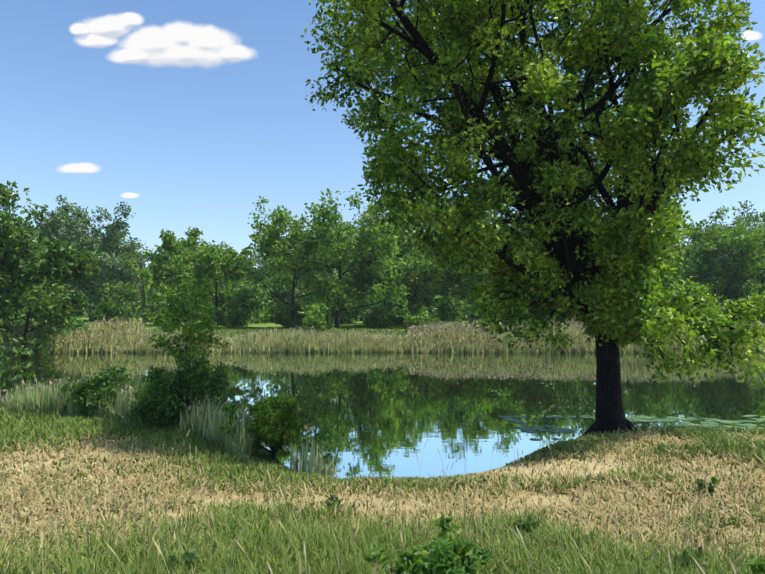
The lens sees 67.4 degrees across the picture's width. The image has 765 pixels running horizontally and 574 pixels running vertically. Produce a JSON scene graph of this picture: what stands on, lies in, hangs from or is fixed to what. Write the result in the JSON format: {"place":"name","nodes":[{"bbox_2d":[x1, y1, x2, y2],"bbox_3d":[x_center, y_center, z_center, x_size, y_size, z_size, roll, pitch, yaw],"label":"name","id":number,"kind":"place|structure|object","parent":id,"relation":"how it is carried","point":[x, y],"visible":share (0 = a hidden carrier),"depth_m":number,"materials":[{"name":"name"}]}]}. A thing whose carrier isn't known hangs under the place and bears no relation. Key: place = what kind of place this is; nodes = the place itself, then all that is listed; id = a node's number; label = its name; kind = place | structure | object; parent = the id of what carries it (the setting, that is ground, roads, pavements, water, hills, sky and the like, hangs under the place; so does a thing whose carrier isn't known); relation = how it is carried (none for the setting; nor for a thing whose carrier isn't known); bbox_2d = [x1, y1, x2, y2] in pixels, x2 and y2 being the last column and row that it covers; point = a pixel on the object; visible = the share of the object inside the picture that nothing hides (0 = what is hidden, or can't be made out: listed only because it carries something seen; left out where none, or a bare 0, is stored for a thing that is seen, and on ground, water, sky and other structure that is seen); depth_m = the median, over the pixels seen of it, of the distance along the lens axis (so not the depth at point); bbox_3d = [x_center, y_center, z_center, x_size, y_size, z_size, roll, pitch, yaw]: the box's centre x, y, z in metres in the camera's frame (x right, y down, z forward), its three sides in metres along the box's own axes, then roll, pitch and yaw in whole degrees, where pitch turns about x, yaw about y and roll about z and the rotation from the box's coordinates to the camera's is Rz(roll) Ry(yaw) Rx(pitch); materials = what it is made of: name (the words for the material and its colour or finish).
{"place":"outdoors","nodes":[
{"label":"outdoors","id":0,"kind":"place"},
{"bbox_2d":[115,328,464,351],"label":"bank grass","id":1,"kind":"structure","parent":0,"point":[220,332],"depth_m":50.76,"materials":[{"name":"plant"}]},
{"bbox_2d":[0,352,764,479],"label":"pond water","id":2,"kind":"structure","parent":0,"point":[384,414],"depth_m":17.68,"materials":[{"name":"liquid"}]},
{"bbox_2d":[500,415,764,439],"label":"lily pads","id":3,"kind":"object","parent":2,"relation":"on","point":[707,423],"visible":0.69,"depth_m":13.36,"materials":[{"name":"green plant"}]},
{"bbox_2d":[0,310,764,564],"bbox_3d":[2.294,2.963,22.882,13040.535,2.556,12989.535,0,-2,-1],"label":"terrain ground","id":4,"kind":"structure","parent":0,"point":[272,326],"depth_m":7.80,"materials":[{"name":"soil"}]},
{"bbox_2d":[16,304,52,327],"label":"bush","id":5,"kind":"object","parent":4,"relation":"on","point":[32,315],"visible":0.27,"depth_m":42.88,"materials":[{"name":"green plant"}]},
{"bbox_2d":[2,211,73,319],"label":"tree","id":6,"kind":"object","parent":4,"relation":"on","point":[22,225],"visible":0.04,"depth_m":80.32,"materials":[{"name":"green plant"}]},
{"bbox_2d":[0,180,90,358],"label":"tree","id":7,"kind":"object","parent":4,"relation":"on","point":[6,196],"visible":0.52,"depth_m":33.48,"materials":[{"name":"green plant"}]},
{"bbox_2d":[0,203,101,348],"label":"tree","id":8,"kind":"object","parent":4,"relation":"on","point":[58,259],"visible":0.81,"depth_m":34.09,"materials":[{"name":"green plant"}]},
{"bbox_2d":[0,202,113,295],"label":"tree","id":9,"kind":"object","parent":4,"relation":"on","point":[61,216],"visible":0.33,"depth_m":86.01,"materials":[{"name":"green plant"}]},
{"bbox_2d":[0,317,147,353],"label":"reed bank","id":10,"kind":"structure","parent":4,"relation":"on","point":[103,337],"depth_m":35.36,"materials":[{"name":"plant"}]},
{"bbox_2d":[35,195,147,320],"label":"tree","id":11,"kind":"object","parent":4,"relation":"on","point":[115,266],"visible":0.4,"depth_m":86.34,"materials":[{"name":"green plant"}]},
{"bbox_2d":[54,218,131,287],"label":"tree","id":12,"kind":"object","parent":4,"relation":"on","point":[76,243],"depth_m":94.15,"materials":[{"name":"green plant"}]},
{"bbox_2d":[57,365,137,414],"bbox_3d":[-6.732,2.516,13.492,1.614,1.399,1.655,0,-2,-1],"label":"bush","id":13,"kind":"object","parent":4,"relation":"on","point":[114,379],"visible":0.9,"depth_m":13.09,"materials":[{"name":"green plant"}]},
{"bbox_2d":[58,230,149,296],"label":"tree","id":14,"kind":"object","parent":4,"relation":"on","point":[132,262],"visible":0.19,"depth_m":88.55,"materials":[{"name":"green plant"}]},
{"bbox_2d":[88,292,134,326],"bbox_3d":[-23.396,2.373,49.844,3.648,3.877,3.660,2,-3,-35],"label":"bush","id":15,"kind":"object","parent":4,"relation":"on","point":[108,309],"visible":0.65,"depth_m":49.06,"materials":[{"name":"green plant"}]},
{"bbox_2d":[82,276,140,316],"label":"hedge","id":16,"kind":"object","parent":4,"relation":"on","point":[96,284],"depth_m":129.32,"materials":[{"name":"green plant"}]},
{"bbox_2d":[79,280,155,319],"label":"thicket","id":17,"kind":"object","parent":4,"relation":"on","point":[130,295],"visible":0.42,"depth_m":85.22,"materials":[{"name":"green plant"}]},
{"bbox_2d":[4,375,262,461],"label":"reeds","id":18,"kind":"object","parent":4,"relation":"on","point":[198,418],"visible":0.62,"depth_m":12.42,"materials":[{"name":"green plant"}]},
{"bbox_2d":[128,249,150,324],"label":"dead tree","id":19,"kind":"object","parent":4,"relation":"on","point":[142,291],"visible":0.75,"depth_m":69.38,"materials":[{"name":"brown wood"}]},
{"bbox_2d":[135,271,159,316],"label":"tree","id":20,"kind":"object","parent":4,"relation":"on","point":[146,288],"visible":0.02,"depth_m":128.23,"materials":[{"name":"green plant"}]},
{"bbox_2d":[132,373,185,425],"bbox_3d":[-4.403,2.363,11.685,1.245,1.311,1.245,1,-3,-31],"label":"bush","id":21,"kind":"object","parent":4,"relation":"on","point":[139,395],"visible":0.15,"depth_m":11.38,"materials":[{"name":"green plant"}]},
{"bbox_2d":[141,290,198,321],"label":"thicket","id":22,"kind":"object","parent":4,"relation":"on","point":[164,302],"visible":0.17,"depth_m":83.33,"materials":[{"name":"green plant"}]},
{"bbox_2d":[155,303,185,328],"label":"bush","id":23,"kind":"object","parent":4,"relation":"on","point":[163,308],"visible":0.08,"depth_m":57.10,"materials":[{"name":"green plant"}]},
{"bbox_2d":[0,383,341,476],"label":"reeds","id":24,"kind":"object","parent":4,"relation":"on","point":[314,467],"depth_m":8.75,"materials":[{"name":"green plant"}]},
{"bbox_2d":[125,353,232,425],"bbox_3d":[-4.001,2.135,11.412,2.062,1.677,1.345,2,-3,-35],"label":"bush","id":25,"kind":"object","parent":4,"relation":"on","point":[167,406],"visible":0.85,"depth_m":11.17,"materials":[{"name":"green plant"}]},
{"bbox_2d":[135,226,223,321],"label":"tree","id":26,"kind":"object","parent":4,"relation":"on","point":[171,245],"visible":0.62,"depth_m":66.74,"materials":[{"name":"green plant"}]},
{"bbox_2d":[138,272,229,382],"bbox_3d":[-4.073,1.404,11.910,1.626,3.535,1.714,0,-2,-1],"label":"tree sapling","id":27,"kind":"object","parent":4,"relation":"on","point":[189,329],"visible":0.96,"depth_m":11.82,"materials":[{"name":"green plant"}]},
{"bbox_2d":[168,241,237,267],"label":"distant tree","id":28,"kind":"object","parent":4,"relation":"on","point":[222,247],"visible":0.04,"depth_m":169.18,"materials":[{"name":"green plant"}]},
{"bbox_2d":[167,238,252,319],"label":"tree","id":29,"kind":"object","parent":4,"relation":"on","point":[202,243],"visible":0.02,"depth_m":95.25,"materials":[{"name":"green plant"}]},
{"bbox_2d":[173,244,261,326],"bbox_3d":[-18.223,-0.114,63.344,8.934,9.614,8.492,1,-3,-29],"label":"tree","id":30,"kind":"object","parent":4,"relation":"on","point":[211,263],"visible":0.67,"depth_m":62.08,"materials":[{"name":"green plant"}]},
{"bbox_2d":[223,307,252,326],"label":"bush","id":31,"kind":"object","parent":4,"relation":"on","point":[232,320],"visible":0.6,"depth_m":65.02,"materials":[{"name":"green plant"}]},
{"bbox_2d":[207,268,275,324],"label":"thicket","id":32,"kind":"object","parent":4,"relation":"on","point":[226,290],"visible":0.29,"depth_m":69.80,"materials":[{"name":"green plant"}]},
{"bbox_2d":[229,254,265,275],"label":"distant tree","id":33,"kind":"object","parent":4,"relation":"on","point":[250,259],"visible":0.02,"depth_m":207.62,"materials":[{"name":"green plant"}]},
{"bbox_2d":[229,257,266,317],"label":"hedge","id":34,"kind":"object","parent":4,"relation":"on","point":[253,259],"depth_m":119.22,"materials":[{"name":"green plant"}]},
{"bbox_2d":[258,264,267,278],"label":"distant tree","id":35,"kind":"object","parent":4,"relation":"on","point":[262,266],"depth_m":197.95,"materials":[{"name":"green plant"}]},
{"bbox_2d":[219,394,311,459],"bbox_3d":[-1.954,2.402,9.618,1.765,1.292,1.336,-1,-3,24],"label":"bush","id":36,"kind":"object","parent":4,"relation":"on","point":[275,424],"visible":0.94,"depth_m":9.31,"materials":[{"name":"green plant"}]},
{"bbox_2d":[120,325,412,352],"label":"reed bank","id":37,"kind":"structure","parent":4,"relation":"on","point":[301,341],"depth_m":35.42,"materials":[{"name":"plant"}]},
{"bbox_2d":[250,273,306,322],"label":"thicket","id":38,"kind":"object","parent":4,"relation":"on","point":[285,294],"visible":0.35,"depth_m":79.86,"materials":[{"name":"green plant"}]},
{"bbox_2d":[217,196,354,328],"bbox_3d":[-10.360,-2.484,59.409,15.285,14.176,9.754,0,-2,-1],"label":"tree","id":39,"kind":"object","parent":4,"relation":"on","point":[276,262],"visible":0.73,"depth_m":58.66,"materials":[{"name":"green plant"}]},
{"bbox_2d":[258,269,315,310],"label":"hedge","id":40,"kind":"object","parent":4,"relation":"on","point":[297,298],"depth_m":118.62,"materials":[{"name":"green plant"}]},
{"bbox_2d":[267,300,308,328],"bbox_3d":[-9.867,3.029,59.978,4.428,3.306,4.106,-1,-2,21],"label":"bush","id":41,"kind":"object","parent":4,"relation":"on","point":[284,318],"visible":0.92,"depth_m":59.02,"materials":[{"name":"green plant"}]},
{"bbox_2d":[241,221,359,300],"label":"tree","id":42,"kind":"object","parent":4,"relation":"on","point":[300,280],"depth_m":91.17,"materials":[{"name":"green plant"}]},
{"bbox_2d":[298,309,325,334],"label":"bush","id":43,"kind":"object","parent":4,"relation":"on","point":[315,320],"visible":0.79,"depth_m":46.31,"materials":[{"name":"green plant"}]},
{"bbox_2d":[302,268,375,323],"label":"thicket","id":44,"kind":"object","parent":4,"relation":"on","point":[345,316],"visible":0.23,"depth_m":74.21,"materials":[{"name":"green plant"}]},
{"bbox_2d":[299,238,380,320],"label":"tree","id":45,"kind":"object","parent":4,"relation":"on","point":[344,268],"visible":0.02,"depth_m":89.34,"materials":[{"name":"green plant"}]},
{"bbox_2d":[256,188,424,329],"bbox_3d":[-3.504,-2.583,58.669,16.852,15.470,14.226,-2,-3,42],"label":"tree","id":46,"kind":"object","parent":4,"relation":"on","point":[384,252],"visible":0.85,"depth_m":56.60,"materials":[{"name":"green plant"}]},
{"bbox_2d":[362,301,395,327],"bbox_3d":[-0.414,3.181,62.029,3.834,3.309,4.410,0,-2,-1],"label":"bush","id":47,"kind":"object","parent":4,"relation":"on","point":[378,317],"visible":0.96,"depth_m":61.51,"materials":[{"name":"green plant"}]},
{"bbox_2d":[0,407,764,573],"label":"grass","id":48,"kind":"structure","parent":4,"relation":"on","point":[29,431],"depth_m":6.04,"materials":[{"name":"plant"}]},
{"bbox_2d":[337,218,458,321],"bbox_3d":[1.499,-1.579,65.653,14.354,12.696,10.240,0,-2,-1],"label":"tree","id":49,"kind":"object","parent":4,"relation":"on","point":[361,280],"visible":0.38,"depth_m":64.61,"materials":[{"name":"green plant"}]},
{"bbox_2d":[36,476,760,573],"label":"weeds","id":50,"kind":"object","parent":4,"relation":"on","point":[192,553],"visible":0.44,"depth_m":4.33,"materials":[{"name":"green plant"}]},
{"bbox_2d":[374,272,439,324],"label":"thicket","id":51,"kind":"object","parent":4,"relation":"on","point":[398,320],"visible":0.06,"depth_m":71.35,"materials":[{"name":"green plant"}]},
{"bbox_2d":[363,529,468,573],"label":"weed clump","id":52,"kind":"object","parent":4,"relation":"on","point":[417,560],"visible":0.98,"depth_m":3.46,"materials":[{"name":"green plant"}]},
{"bbox_2d":[363,217,471,312],"bbox_3d":[5.780,-2.066,68.044,14.735,13.898,15.923,1,-3,-28],"label":"tree","id":53,"kind":"object","parent":4,"relation":"on","point":[412,272],"visible":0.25,"depth_m":64.17,"materials":[{"name":"green plant"}]},
{"bbox_2d":[402,305,443,331],"bbox_3d":[3.646,3.156,49.851,3.358,3.303,4.086,2,-3,-41],"label":"bush","id":54,"kind":"object","parent":4,"relation":"on","point":[423,315],"visible":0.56,"depth_m":49.35,"materials":[{"name":"green plant"}]},
{"bbox_2d":[395,515,493,573],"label":"weed clump","id":55,"kind":"object","parent":4,"relation":"on","point":[464,550],"visible":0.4,"depth_m":3.71,"materials":[{"name":"green plant"}]},
{"bbox_2d":[429,287,469,322],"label":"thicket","id":56,"kind":"object","parent":4,"relation":"on","point":[457,304],"visible":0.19,"depth_m":81.21,"materials":[{"name":"green plant"}]},
{"bbox_2d":[429,296,478,318],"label":"hedge","id":57,"kind":"object","parent":4,"relation":"on","point":[463,311],"depth_m":108.04,"materials":[{"name":"green plant"}]},
{"bbox_2d":[417,224,509,326],"bbox_3d":[9.361,-1.722,62.543,11.433,12.818,9.805,0,-2,-1],"label":"tree","id":58,"kind":"object","parent":4,"relation":"on","point":[447,275],"visible":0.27,"depth_m":61.45,"materials":[{"name":"green plant"}]},
{"bbox_2d":[461,293,482,318],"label":"hedge","id":59,"kind":"object","parent":4,"relation":"on","point":[473,308],"visible":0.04,"depth_m":109.47,"materials":[{"name":"green plant"}]},
{"bbox_2d":[300,0,764,434],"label":"oak tree","id":60,"kind":"object","parent":4,"relation":"on","point":[572,254],"visible":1,"depth_m":10.61,"materials":[{"name":"green plant"}]},
{"bbox_2d":[406,318,764,352],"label":"reed bank","id":61,"kind":"structure","parent":4,"relation":"on","point":[446,338],"depth_m":35.30,"materials":[{"name":"plant"}]},
{"bbox_2d":[654,236,712,293],"bbox_3d":[27.799,-0.948,65.745,14.250,11.510,15.593,0,-2,-1],"label":"tree","id":62,"kind":"object","parent":4,"relation":"on","point":[689,256],"visible":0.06,"depth_m":61.12,"materials":[{"name":"green plant"}]},
{"bbox_2d":[661,234,731,306],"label":"tree","id":63,"kind":"object","parent":4,"relation":"on","point":[700,269],"visible":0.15,"depth_m":70.37,"materials":[{"name":"green plant"}]},
{"bbox_2d":[681,223,725,288],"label":"tree","id":64,"kind":"object","parent":4,"relation":"on","point":[692,242],"depth_m":93.10,"materials":[{"name":"green plant"}]},
{"bbox_2d":[665,205,764,313],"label":"tree","id":65,"kind":"object","parent":4,"relation":"on","point":[725,241],"visible":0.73,"depth_m":67.96,"materials":[{"name":"green plant"}]},
{"bbox_2d":[670,200,764,305],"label":"tree","id":66,"kind":"object","parent":4,"relation":"on","point":[732,280],"visible":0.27,"depth_m":70.70,"materials":[{"name":"green plant"}]},
{"bbox_2d":[686,210,764,281],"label":"tree","id":67,"kind":"object","parent":4,"relation":"on","point":[755,217],"visible":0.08,"depth_m":93.16,"materials":[{"name":"green plant"}]},
{"bbox_2d":[717,280,764,323],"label":"thicket","id":68,"kind":"object","parent":4,"relation":"on","point":[735,295],"visible":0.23,"depth_m":73.50,"materials":[{"name":"green plant"}]},
{"bbox_2d":[742,553,764,573],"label":"weed clump","id":69,"kind":"object","parent":4,"relation":"on","point":[756,566],"visible":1,"depth_m":3.20,"materials":[{"name":"green plant"}]},
{"bbox_2d":[743,248,764,273],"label":"tree","id":70,"kind":"object","parent":4,"relation":"on","point":[759,255],"visible":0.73,"depth_m":65.20,"materials":[{"name":"green plant"}]},
{"bbox_2d":[0,0,764,308],"label":"sky","id":71,"kind":"structure","parent":0,"point":[184,113],"materials":[{"name":"blue"}]}
]}

